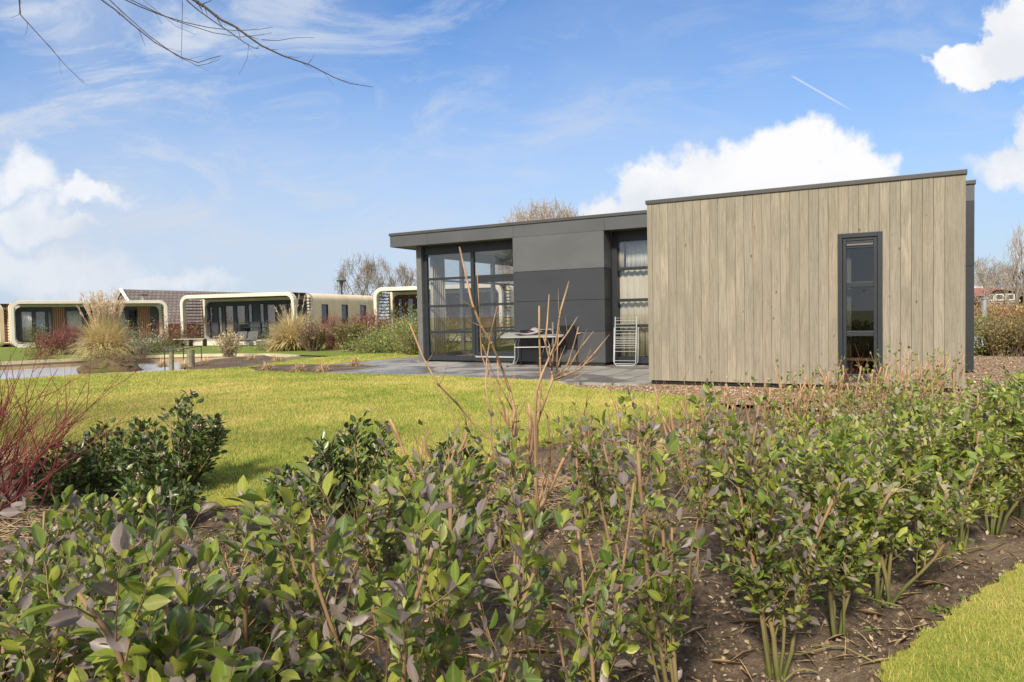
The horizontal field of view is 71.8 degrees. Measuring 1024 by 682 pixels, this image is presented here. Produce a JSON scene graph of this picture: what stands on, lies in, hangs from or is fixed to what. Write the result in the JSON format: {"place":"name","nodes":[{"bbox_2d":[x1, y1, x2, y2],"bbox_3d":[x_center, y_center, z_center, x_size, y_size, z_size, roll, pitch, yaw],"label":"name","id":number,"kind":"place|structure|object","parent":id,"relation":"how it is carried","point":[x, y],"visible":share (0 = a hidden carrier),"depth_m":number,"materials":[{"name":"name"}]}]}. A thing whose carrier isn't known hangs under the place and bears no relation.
{"place":"outdoors","nodes":[
{"label":"outdoors","id":0,"kind":"place"},
{"bbox_2d":[0,362,186,378],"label":"pond water","id":1,"kind":"structure","parent":0,"point":[147,367],"depth_m":22.34,"materials":[{"name":"grey liquid"}]},
{"bbox_2d":[77,357,142,373],"bbox_3d":[-12.521,0.791,21.897,1.898,0.596,1.870,-2,2,-28],"label":"mossy mound","id":2,"kind":"object","parent":1,"relation":"in","point":[108,365],"visible":0.8,"depth_m":21.40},
{"bbox_2d":[116,288,244,337],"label":"gabled house","id":3,"kind":"structure","parent":0,"point":[171,299],"depth_m":64.69,"materials":[{"name":"brown tile"}]},
{"bbox_2d":[0,324,402,361],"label":"lawn","id":4,"kind":"structure","parent":0,"point":[6,353],"depth_m":28.62,"materials":[{"name":"green plant"}]},
{"bbox_2d":[44,320,86,354],"bbox_3d":[-18.785,-0.192,30.120,1.801,1.614,2.309,-1,2,0],"label":"red dogwood","id":5,"kind":"object","parent":4,"relation":"on","point":[71,340],"visible":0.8,"depth_m":29.78,"materials":[{"name":"red plant"}]},
{"bbox_2d":[7,300,168,347],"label":"shell chalet","id":6,"kind":"object","parent":4,"relation":"on","point":[21,315],"visible":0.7,"depth_m":46.99,"materials":[{"name":"white plastic"}]},
{"bbox_2d":[55,287,150,358],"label":"pampas grass","id":7,"kind":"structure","parent":4,"relation":"on","point":[105,331],"depth_m":24.94,"materials":[{"name":"beige plant"}]},
{"bbox_2d":[143,309,212,345],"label":"hedge","id":8,"kind":"object","parent":4,"relation":"on","point":[174,332],"visible":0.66,"depth_m":41.77,"materials":[{"name":"red plant"}]},
{"bbox_2d":[180,292,373,345],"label":"shell chalet","id":9,"kind":"object","parent":4,"relation":"on","point":[223,312],"visible":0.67,"depth_m":42.83,"materials":[{"name":"white plastic"}]},
{"bbox_2d":[289,314,331,351],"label":"brown bush","id":10,"kind":"object","parent":4,"relation":"on","point":[312,342],"visible":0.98,"depth_m":27.33,"materials":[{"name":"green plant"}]},
{"bbox_2d":[325,317,369,351],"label":"shrub","id":11,"kind":"object","parent":4,"relation":"on","point":[346,331],"visible":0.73,"depth_m":26.30,"materials":[{"name":"green plant"}]},
{"bbox_2d":[332,253,385,318],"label":"bare tree","id":12,"kind":"object","parent":4,"relation":"on","point":[343,277],"visible":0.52,"depth_m":77.55,"materials":[{"name":"brown plant"}]},
{"bbox_2d":[352,254,397,314],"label":"bare tree","id":13,"kind":"object","parent":4,"relation":"on","point":[369,267],"visible":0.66,"depth_m":75.68,"materials":[{"name":"brown plant"}]},
{"bbox_2d":[335,315,417,353],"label":"leafy bush","id":14,"kind":"object","parent":4,"relation":"on","point":[372,335],"visible":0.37,"depth_m":24.99,"materials":[{"name":"green plant"}]},
{"bbox_2d":[250,287,331,350],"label":"pampas grass","id":15,"kind":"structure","parent":0,"point":[286,337],"depth_m":28.51,"materials":[{"name":"beige plant"}]},
{"bbox_2d":[0,353,720,506],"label":"lawn","id":16,"kind":"structure","parent":0,"point":[221,501],"depth_m":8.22,"materials":[{"name":"green plant"}]},
{"bbox_2d":[252,364,376,372],"bbox_3d":[-5.353,0.649,18.194,4.761,0.001,2.837,0,3,36],"label":"patio bed","id":17,"kind":"object","parent":16,"relation":"on","point":[283,368],"visible":0.43,"depth_m":17.46,"materials":[{"name":"soil"}]},
{"bbox_2d":[373,303,454,355],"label":"leafy bush","id":18,"kind":"object","parent":16,"relation":"on","point":[412,348],"visible":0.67,"depth_m":22.02,"materials":[{"name":"green plant"}]},
{"bbox_2d":[326,356,653,385],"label":"patio","id":19,"kind":"structure","parent":0,"point":[614,375],"depth_m":15.20,"materials":[{"name":"grey concrete"}]},
{"bbox_2d":[0,407,1023,681],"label":"soil bed","id":20,"kind":"object","parent":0,"point":[900,575],"visible":0.07,"depth_m":3.11,"materials":[{"name":"brown soil"}]},
{"bbox_2d":[0,495,95,608],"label":"privet plant","id":21,"kind":"object","parent":20,"relation":"on","point":[49,515],"visible":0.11,"depth_m":2.50,"materials":[{"name":"green plant"}]},
{"bbox_2d":[0,493,117,542],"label":"cut stalk heap","id":22,"kind":"object","parent":20,"relation":"on","point":[9,524],"visible":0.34,"depth_m":4.27,"materials":[{"name":"plant"}]},
{"bbox_2d":[10,438,122,505],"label":"evergreen shrub","id":23,"kind":"object","parent":20,"relation":"on","point":[87,474],"visible":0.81,"depth_m":4.81,"materials":[{"name":"green plant"}]},
{"bbox_2d":[0,508,151,672],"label":"privet plant","id":24,"kind":"object","parent":20,"relation":"on","point":[41,596],"visible":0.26,"depth_m":1.55,"materials":[{"name":"green plant"}]},
{"bbox_2d":[0,319,165,527],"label":"red dogwood","id":25,"kind":"object","parent":20,"relation":"on","point":[8,480],"visible":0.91,"depth_m":4.49,"materials":[{"name":"red plant"}]},
{"bbox_2d":[0,484,186,668],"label":"privet plant","id":26,"kind":"object","parent":20,"relation":"on","point":[65,520],"visible":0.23,"depth_m":2.10,"materials":[{"name":"green plant"}]},
{"bbox_2d":[0,593,198,681],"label":"privet plant","id":27,"kind":"object","parent":20,"relation":"on","point":[25,669],"visible":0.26,"depth_m":1.34,"materials":[{"name":"green plant"}]},
{"bbox_2d":[0,523,204,681],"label":"privet plant","id":28,"kind":"object","parent":20,"relation":"on","point":[11,627],"visible":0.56,"depth_m":1.37,"materials":[{"name":"green plant"}]},
{"bbox_2d":[58,417,155,492],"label":"evergreen shrub","id":29,"kind":"object","parent":20,"relation":"on","point":[115,448],"visible":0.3,"depth_m":5.39,"materials":[{"name":"green plant"}]},
{"bbox_2d":[61,462,209,532],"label":"evergreen shrub","id":30,"kind":"object","parent":20,"relation":"on","point":[129,489],"visible":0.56,"depth_m":4.19,"materials":[{"name":"green plant"}]},
{"bbox_2d":[23,485,289,681],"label":"privet plant","id":31,"kind":"object","parent":20,"relation":"on","point":[155,500],"visible":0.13,"depth_m":1.83,"materials":[{"name":"green plant"}]},
{"bbox_2d":[17,512,321,681],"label":"privet plant","id":32,"kind":"object","parent":20,"relation":"on","point":[171,647],"visible":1,"depth_m":1.14,"materials":[{"name":"green plant"}]},
{"bbox_2d":[9,517,329,681],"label":"privet plant","id":33,"kind":"object","parent":20,"relation":"on","point":[237,600],"visible":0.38,"depth_m":1.60,"materials":[{"name":"green plant"}]},
{"bbox_2d":[113,389,231,497],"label":"evergreen shrub","id":34,"kind":"object","parent":20,"relation":"on","point":[192,453],"visible":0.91,"depth_m":4.93,"materials":[{"name":"green plant"}]},
{"bbox_2d":[153,489,278,615],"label":"shrub","id":35,"kind":"object","parent":20,"relation":"on","point":[210,540],"visible":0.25,"depth_m":2.71,"materials":[{"name":"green plant"}]},
{"bbox_2d":[217,465,336,597],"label":"privet plant","id":36,"kind":"object","parent":20,"relation":"on","point":[296,509],"visible":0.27,"depth_m":2.73,"materials":[{"name":"green plant"}]},
{"bbox_2d":[259,462,333,518],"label":"evergreen shrub","id":37,"kind":"object","parent":20,"relation":"on","point":[287,470],"visible":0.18,"depth_m":4.39,"materials":[{"name":"green plant"}]},
{"bbox_2d":[285,474,371,613],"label":"shrub","id":38,"kind":"object","parent":20,"relation":"on","point":[348,591],"visible":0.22,"depth_m":2.92,"materials":[{"name":"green plant"}]},
{"bbox_2d":[295,411,405,522],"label":"evergreen shrub","id":39,"kind":"object","parent":20,"relation":"on","point":[327,454],"visible":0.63,"depth_m":4.26,"materials":[{"name":"green plant"}]},
{"bbox_2d":[313,449,465,678],"bbox_3d":[-0.364,0.787,2.187,0.463,0.904,0.383,-1,2,0],"label":"privet plant","id":40,"kind":"object","parent":20,"relation":"on","point":[381,531],"visible":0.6,"depth_m":2.14,"materials":[{"name":"green plant"}]},
{"bbox_2d":[221,455,559,681],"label":"privet plant","id":41,"kind":"object","parent":20,"relation":"on","point":[346,665],"visible":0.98,"depth_m":1.48,"materials":[{"name":"green plant"}]},
{"bbox_2d":[352,449,501,628],"bbox_3d":[-0.322,0.823,2.730,0.650,0.790,0.416,-3,3,-35],"label":"privet plant","id":42,"kind":"object","parent":20,"relation":"on","point":[434,464],"visible":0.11,"depth_m":2.72,"materials":[{"name":"green plant"}]},
{"bbox_2d":[364,400,509,494],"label":"cut shrub","id":43,"kind":"object","parent":20,"relation":"on","point":[426,451],"visible":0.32,"depth_m":3.69,"materials":[{"name":"brown plant"}]},
{"bbox_2d":[357,410,544,681],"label":"privet plant","id":44,"kind":"object","parent":20,"relation":"on","point":[510,457],"visible":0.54,"depth_m":2.43,"materials":[{"name":"green plant"}]},
{"bbox_2d":[426,438,485,496],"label":"evergreen shrub","id":45,"kind":"object","parent":20,"relation":"on","point":[441,459],"visible":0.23,"depth_m":4.83,"materials":[{"name":"green plant"}]},
{"bbox_2d":[409,247,519,547],"bbox_3d":[-0.278,0.311,3.618,0.462,1.668,0.815,0,2,25],"label":"tall bare shrub","id":46,"kind":"object","parent":20,"relation":"on","point":[486,383],"visible":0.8,"depth_m":3.72,"materials":[{"name":"plant"}]},
{"bbox_2d":[3,435,1008,631],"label":"weeds","id":47,"kind":"object","parent":20,"relation":"on","point":[885,604],"visible":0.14,"depth_m":3.20,"materials":[{"name":"green plant"}]},
{"bbox_2d":[0,427,1022,681],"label":"leaf litter","id":48,"kind":"object","parent":20,"relation":"on","point":[700,613],"visible":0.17,"depth_m":2.82,"materials":[{"name":"brown plant"}]},
{"bbox_2d":[0,429,1023,681],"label":"soil crumbs","id":49,"kind":"object","parent":20,"relation":"on","point":[748,647],"visible":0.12,"depth_m":2.87,"materials":[{"name":"brown soil"}]},
{"bbox_2d":[0,426,1023,681],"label":"straw litter","id":50,"kind":"object","parent":20,"relation":"on","point":[756,620],"visible":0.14,"depth_m":2.79,"materials":[{"name":"brown plant"}]},
{"bbox_2d":[481,454,552,553],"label":"shrub","id":51,"kind":"object","parent":20,"relation":"on","point":[500,538],"visible":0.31,"depth_m":3.65,"materials":[{"name":"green plant"}]},
{"bbox_2d":[493,373,591,530],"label":"cut shrub","id":52,"kind":"object","parent":20,"relation":"on","point":[530,427],"visible":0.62,"depth_m":4.04,"materials":[{"name":"brown plant"}]},
{"bbox_2d":[474,470,649,522],"bbox_3d":[0.334,1.012,4.743,1.342,0.200,1.389,-1,2,0],"label":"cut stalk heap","id":53,"kind":"object","parent":20,"relation":"on","point":[548,481],"visible":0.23,"depth_m":4.70,"materials":[{"name":"plant"}]},
{"bbox_2d":[530,281,608,539],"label":"tall bare shrub","id":54,"kind":"object","parent":20,"relation":"on","point":[537,413],"visible":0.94,"depth_m":3.79,"materials":[{"name":"plant"}]},
{"bbox_2d":[489,470,697,681],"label":"privet plant","id":55,"kind":"object","parent":20,"relation":"on","point":[609,641],"visible":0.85,"depth_m":1.81,"materials":[{"name":"green plant"}]},
{"bbox_2d":[552,416,648,649],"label":"privet plant","id":56,"kind":"object","parent":20,"relation":"on","point":[578,459],"visible":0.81,"depth_m":2.63,"materials":[{"name":"green plant"}]},
{"bbox_2d":[597,387,664,491],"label":"cut shrub","id":57,"kind":"object","parent":20,"relation":"on","point":[650,414],"visible":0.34,"depth_m":4.61,"materials":[{"name":"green plant"}]},
{"bbox_2d":[588,402,690,517],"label":"twiggy shrub","id":58,"kind":"object","parent":20,"relation":"on","point":[625,436],"visible":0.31,"depth_m":4.38,"materials":[{"name":"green plant"}]},
{"bbox_2d":[594,409,718,681],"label":"privet plant","id":59,"kind":"object","parent":20,"relation":"on","point":[660,609],"visible":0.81,"depth_m":2.07,"materials":[{"name":"green plant"}]},
{"bbox_2d":[637,368,713,486],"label":"cut shrub","id":60,"kind":"object","parent":20,"relation":"on","point":[664,420],"visible":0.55,"depth_m":4.93,"materials":[{"name":"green plant"}]},
{"bbox_2d":[616,386,740,618],"bbox_3d":[0.677,0.688,2.891,0.513,1.009,0.259,-1,2,15],"label":"privet plant","id":61,"kind":"object","parent":20,"relation":"on","point":[707,454],"visible":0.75,"depth_m":2.90,"materials":[{"name":"green plant"}]},
{"bbox_2d":[651,415,733,506],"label":"twiggy shrub","id":62,"kind":"object","parent":20,"relation":"on","point":[677,476],"visible":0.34,"depth_m":4.53,"materials":[{"name":"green plant"}]},
{"bbox_2d":[668,378,829,587],"bbox_3d":[1.034,0.669,3.128,0.656,1.018,0.431,-1,2,0],"label":"privet plant","id":63,"kind":"object","parent":20,"relation":"on","point":[757,417],"visible":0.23,"depth_m":3.13,"materials":[{"name":"green plant"}]},
{"bbox_2d":[716,370,791,465],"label":"cut shrub","id":64,"kind":"object","parent":20,"relation":"on","point":[765,391],"visible":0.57,"depth_m":5.57,"materials":[{"name":"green plant"}]},
{"bbox_2d":[749,385,804,479],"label":"twiggy shrub","id":65,"kind":"object","parent":20,"relation":"on","point":[778,423],"visible":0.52,"depth_m":5.19,"materials":[{"name":"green plant"}]},
{"bbox_2d":[689,404,865,681],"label":"privet plant","id":66,"kind":"object","parent":20,"relation":"on","point":[754,518],"visible":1,"depth_m":2.35,"materials":[{"name":"green plant"}]},
{"bbox_2d":[773,365,828,453],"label":"cut shrub","id":67,"kind":"object","parent":20,"relation":"on","point":[798,401],"visible":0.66,"depth_m":5.87,"materials":[{"name":"brown plant"}]},
{"bbox_2d":[775,353,845,447],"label":"cut shrub","id":68,"kind":"object","parent":20,"relation":"on","point":[827,384],"visible":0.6,"depth_m":6.24,"materials":[{"name":"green plant"}]},
{"bbox_2d":[800,352,875,438],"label":"cut shrub","id":69,"kind":"object","parent":20,"relation":"on","point":[843,380],"visible":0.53,"depth_m":6.56,"materials":[{"name":"brown plant"}]},
{"bbox_2d":[775,405,912,561],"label":"privet plant","id":70,"kind":"object","parent":20,"relation":"on","point":[809,421],"visible":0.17,"depth_m":3.46,"materials":[{"name":"green plant"}]},
{"bbox_2d":[816,375,884,431],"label":"twiggy shrub","id":71,"kind":"object","parent":20,"relation":"on","point":[848,398],"visible":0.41,"depth_m":6.16,"materials":[{"name":"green plant"}]},
{"bbox_2d":[780,412,933,639],"bbox_3d":[1.247,0.740,2.669,0.579,0.899,0.425,1,3,40],"label":"privet plant","id":72,"kind":"object","parent":20,"relation":"on","point":[861,541],"visible":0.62,"depth_m":2.61,"materials":[{"name":"green plant"}]},
{"bbox_2d":[847,374,891,441],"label":"twiggy shrub","id":73,"kind":"object","parent":20,"relation":"on","point":[878,397],"visible":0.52,"depth_m":6.64,"materials":[{"name":"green plant"}]},
{"bbox_2d":[849,353,896,429],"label":"cut shrub","id":74,"kind":"object","parent":20,"relation":"on","point":[882,397],"visible":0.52,"depth_m":6.83,"materials":[{"name":"brown plant"}]},
{"bbox_2d":[836,394,936,457],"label":"privet plant","id":75,"kind":"object","parent":20,"relation":"on","point":[874,415],"visible":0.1,"depth_m":3.98,"materials":[{"name":"green plant"}]},
{"bbox_2d":[823,387,975,576],"bbox_3d":[1.852,0.692,3.314,0.517,0.922,0.536,-2,2,-12],"label":"privet plant","id":76,"kind":"object","parent":20,"relation":"on","point":[930,431],"visible":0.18,"depth_m":3.27,"materials":[{"name":"green plant"}]},
{"bbox_2d":[883,343,938,419],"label":"cut shrub","id":77,"kind":"object","parent":20,"relation":"on","point":[906,375],"visible":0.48,"depth_m":7.54,"materials":[{"name":"brown plant"}]},
{"bbox_2d":[809,406,1014,606],"bbox_3d":[1.640,0.717,2.961,0.752,0.910,0.386,0,2,32],"label":"privet plant","id":78,"kind":"object","parent":20,"relation":"on","point":[900,520],"visible":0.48,"depth_m":2.88,"materials":[{"name":"green plant"}]},
{"bbox_2d":[907,342,967,408],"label":"cut shrub","id":79,"kind":"object","parent":20,"relation":"on","point":[952,373],"visible":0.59,"depth_m":8.13,"materials":[{"name":"brown plant"}]},
{"bbox_2d":[912,396,1019,554],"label":"privet plant","id":80,"kind":"object","parent":20,"relation":"on","point":[959,446],"visible":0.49,"depth_m":3.47,"materials":[{"name":"green plant"}]},
{"bbox_2d":[961,375,1023,536],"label":"privet plant","id":81,"kind":"object","parent":20,"relation":"on","point":[1013,465],"visible":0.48,"depth_m":3.84,"materials":[{"name":"green plant"}]},
{"bbox_2d":[965,372,1023,517],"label":"privet plant","id":82,"kind":"object","parent":20,"relation":"on","point":[1011,390],"visible":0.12,"depth_m":4.16,"materials":[{"name":"green plant"}]},
{"bbox_2d":[0,0,1023,317],"label":"sky","id":83,"kind":"structure","parent":0,"point":[163,170],"materials":[{"name":"blue"}]},
{"bbox_2d":[256,318,973,409],"bbox_3d":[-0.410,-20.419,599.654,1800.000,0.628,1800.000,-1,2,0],"label":"ground","id":84,"kind":"structure","parent":0,"point":[467,348],"depth_m":23.60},
{"bbox_2d":[0,353,300,370],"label":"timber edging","id":85,"kind":"object","parent":84,"relation":"on","point":[29,364],"visible":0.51,"depth_m":24.86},
{"bbox_2d":[11,0,370,86],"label":"overhanging tree","id":86,"kind":"object","parent":84,"relation":"on","point":[200,4],"visible":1,"depth_m":3.54,"materials":[{"name":"brown plant"}]},
{"bbox_2d":[185,355,287,369],"bbox_3d":[-8.119,0.729,21.008,3.086,0.370,7.244,-2,2,-24],"label":"soil mound","id":87,"kind":"object","parent":84,"relation":"on","point":[229,362],"visible":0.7,"depth_m":19.55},
{"bbox_2d":[207,328,247,356],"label":"mound shrub","id":88,"kind":"object","parent":87,"relation":"on","point":[229,345],"visible":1,"depth_m":24.43,"materials":[{"name":"beige plant"}]},
{"bbox_2d":[373,284,513,340],"bbox_3d":[-2.785,-1.682,42.472,7.500,3.000,9.000,-1,2,17],"label":"shell chalet","id":89,"kind":"object","parent":84,"relation":"on","point":[398,295],"visible":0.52,"depth_m":39.60,"materials":[{"name":"white plastic"}]},
{"bbox_2d":[449,302,513,348],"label":"leafy bush","id":90,"kind":"object","parent":84,"relation":"on","point":[499,341],"visible":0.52,"depth_m":27.00,"materials":[{"name":"green plant"}]},
{"bbox_2d":[486,195,583,285],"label":"bare tree","id":91,"kind":"object","parent":84,"relation":"on","point":[544,214],"visible":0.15,"depth_m":43.88,"materials":[{"name":"brown plant"}]},
{"bbox_2d":[389,169,975,391],"bbox_3d":[3.133,-1.137,16.863,13.095,3.550,9.650,0,2,29],"label":"holiday home","id":92,"kind":"object","parent":84,"relation":"on","point":[735,285],"visible":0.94,"depth_m":11.29,"materials":[{"name":"wood"}]},
{"bbox_2d":[423,240,512,360],"bbox_3d":[-1.014,-1.007,18.252,2.983,3.035,0.090,0,2,29],"label":"window","id":93,"kind":"structure","parent":92,"relation":"in","point":[471,248],"depth_m":18.45,"materials":[{"name":"paint"}]},
{"bbox_2d":[427,253,513,354],"bbox_3d":[-1.078,-1.115,21.439,0.100,3.040,5.420,0,2,29],"label":"side window","id":94,"kind":"structure","parent":92,"relation":"in","point":[492,260],"depth_m":21.39,"materials":[{"name":"grey metal"}]},
{"bbox_2d":[474,249,515,361],"bbox_3d":[-0.329,-0.881,17.869,1.407,2.805,0.115,0,2,29],"label":"glazed door","id":95,"kind":"structure","parent":92,"relation":"in","point":[503,356],"depth_m":17.98,"materials":[{"name":"paint"}]},
{"bbox_2d":[611,229,648,363],"bbox_3d":[3.271,-1.007,15.903,2.108,3.035,0.090,0,2,29],"label":"window","id":96,"kind":"structure","parent":92,"relation":"in","point":[630,235],"depth_m":16.28,"materials":[{"name":"paint"}]},
{"bbox_2d":[838,231,882,382],"bbox_3d":[5.109,-0.488,10.374,0.584,2.184,0.115,0,2,29],"label":"window","id":97,"kind":"structure","parent":92,"relation":"in","point":[873,239],"depth_m":10.34,"materials":[{"name":"paint"}]},
{"bbox_2d":[974,255,1010,307],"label":"bare tree","id":98,"kind":"object","parent":84,"relation":"on","point":[980,273],"visible":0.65,"depth_m":67.64,"materials":[{"name":"grey plant"}]},
{"bbox_2d":[978,316,1015,355],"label":"twiggy shrub","id":99,"kind":"object","parent":84,"relation":"on","point":[992,340],"visible":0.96,"depth_m":16.81,"materials":[{"name":"brown plant"}]},
{"bbox_2d":[1000,313,1023,356],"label":"twiggy shrub","id":100,"kind":"object","parent":84,"relation":"on","point":[1019,348],"visible":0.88,"depth_m":16.67,"materials":[{"name":"brown plant"}]},
{"bbox_2d":[1000,221,1023,304],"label":"bare tree","id":101,"kind":"object","parent":84,"relation":"on","point":[1014,261],"visible":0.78,"depth_m":59.81,"materials":[{"name":"brown plant"}]},
{"bbox_2d":[1008,229,1023,304],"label":"bare tree","id":102,"kind":"object","parent":84,"relation":"on","point":[1021,261],"visible":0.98,"depth_m":56.00,"materials":[{"name":"brown plant"}]},
{"bbox_2d":[573,356,1023,419],"bbox_3d":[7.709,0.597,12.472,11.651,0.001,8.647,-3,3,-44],"label":"wood chip path","id":103,"kind":"structure","parent":0,"point":[997,363],"depth_m":11.31,"materials":[{"name":"brown wood"}]},
{"bbox_2d":[872,557,1023,681],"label":"lawn strip","id":104,"kind":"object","parent":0,"point":[989,649],"visible":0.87,"depth_m":2.54,"materials":[{"name":"green plant"}]},
{"label":"far soil","id":105,"kind":"structure","parent":0,"visible":0},
{"bbox_2d":[974,308,1014,356],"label":"leafy bush","id":106,"kind":"object","parent":105,"relation":"on","point":[979,351],"visible":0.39,"depth_m":17.18,"materials":[{"name":"green plant"}]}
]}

